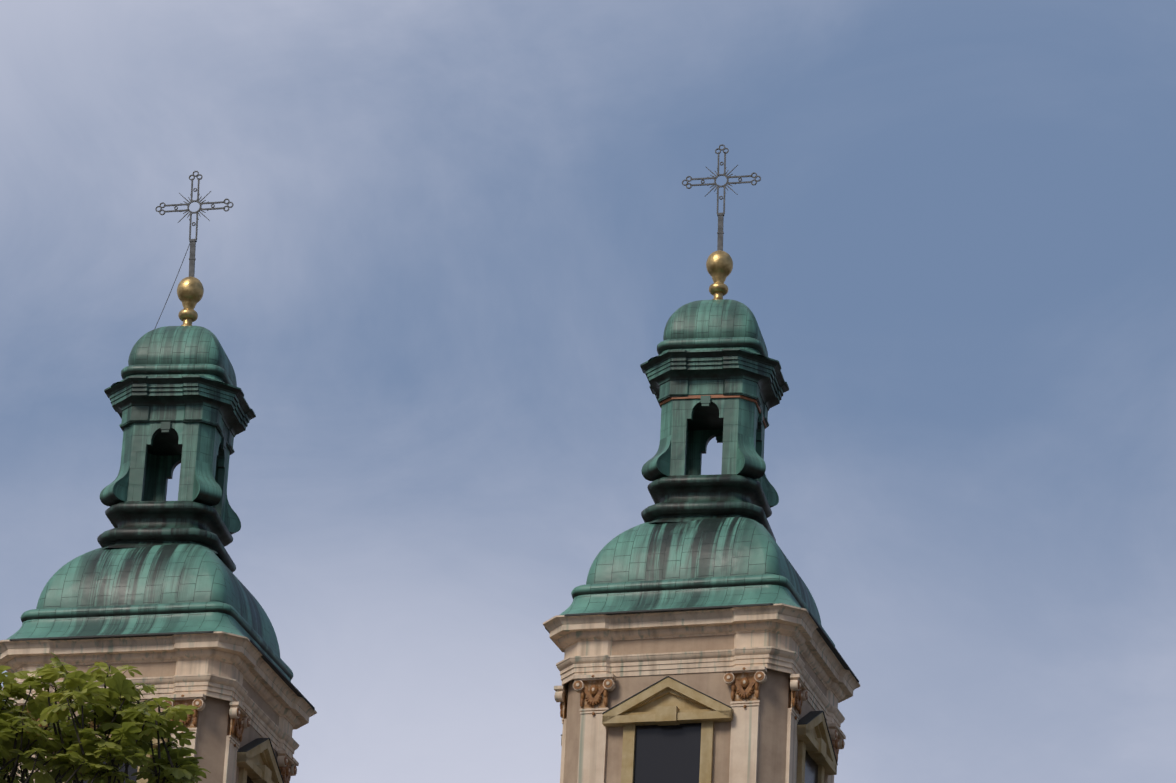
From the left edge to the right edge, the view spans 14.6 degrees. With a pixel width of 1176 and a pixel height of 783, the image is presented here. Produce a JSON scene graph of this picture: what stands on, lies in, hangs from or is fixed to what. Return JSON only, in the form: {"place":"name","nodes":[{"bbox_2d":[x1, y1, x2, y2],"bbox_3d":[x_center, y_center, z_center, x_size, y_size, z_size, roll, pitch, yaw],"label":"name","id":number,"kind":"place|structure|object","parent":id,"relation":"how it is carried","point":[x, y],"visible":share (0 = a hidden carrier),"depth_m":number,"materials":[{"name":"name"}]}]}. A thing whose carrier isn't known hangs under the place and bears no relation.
{"place":"outdoors","nodes":[
{"label":"outdoors","id":0,"kind":"place"},
{"bbox_2d":[0,0,1175,782],"label":"sky","id":1,"kind":"structure","parent":0,"point":[443,269],"materials":[{"name":"blue"}]},
{"label":"ground","id":2,"kind":"structure","parent":0,"visible":0},
{"bbox_2d":[0,652,210,782],"bbox_3d":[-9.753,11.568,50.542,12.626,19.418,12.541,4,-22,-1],"label":"chestnut tree","id":3,"kind":"object","parent":2,"relation":"on","point":[133,731],"visible":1,"depth_m":54.06,"materials":[{"name":"green plant"}]},
{"bbox_2d":[0,171,316,782],"bbox_3d":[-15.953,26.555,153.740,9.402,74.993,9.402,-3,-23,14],"label":"tower","id":4,"kind":"structure","parent":2,"relation":"on","point":[154,590],"depth_m":159.24,"materials":[{"name":"metal"}]},
{"bbox_2d":[543,144,859,782],"bbox_3d":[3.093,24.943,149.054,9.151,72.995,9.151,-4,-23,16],"label":"tower","id":5,"kind":"structure","parent":2,"relation":"on","point":[689,637],"depth_m":152.70,"materials":[{"name":"metal"}]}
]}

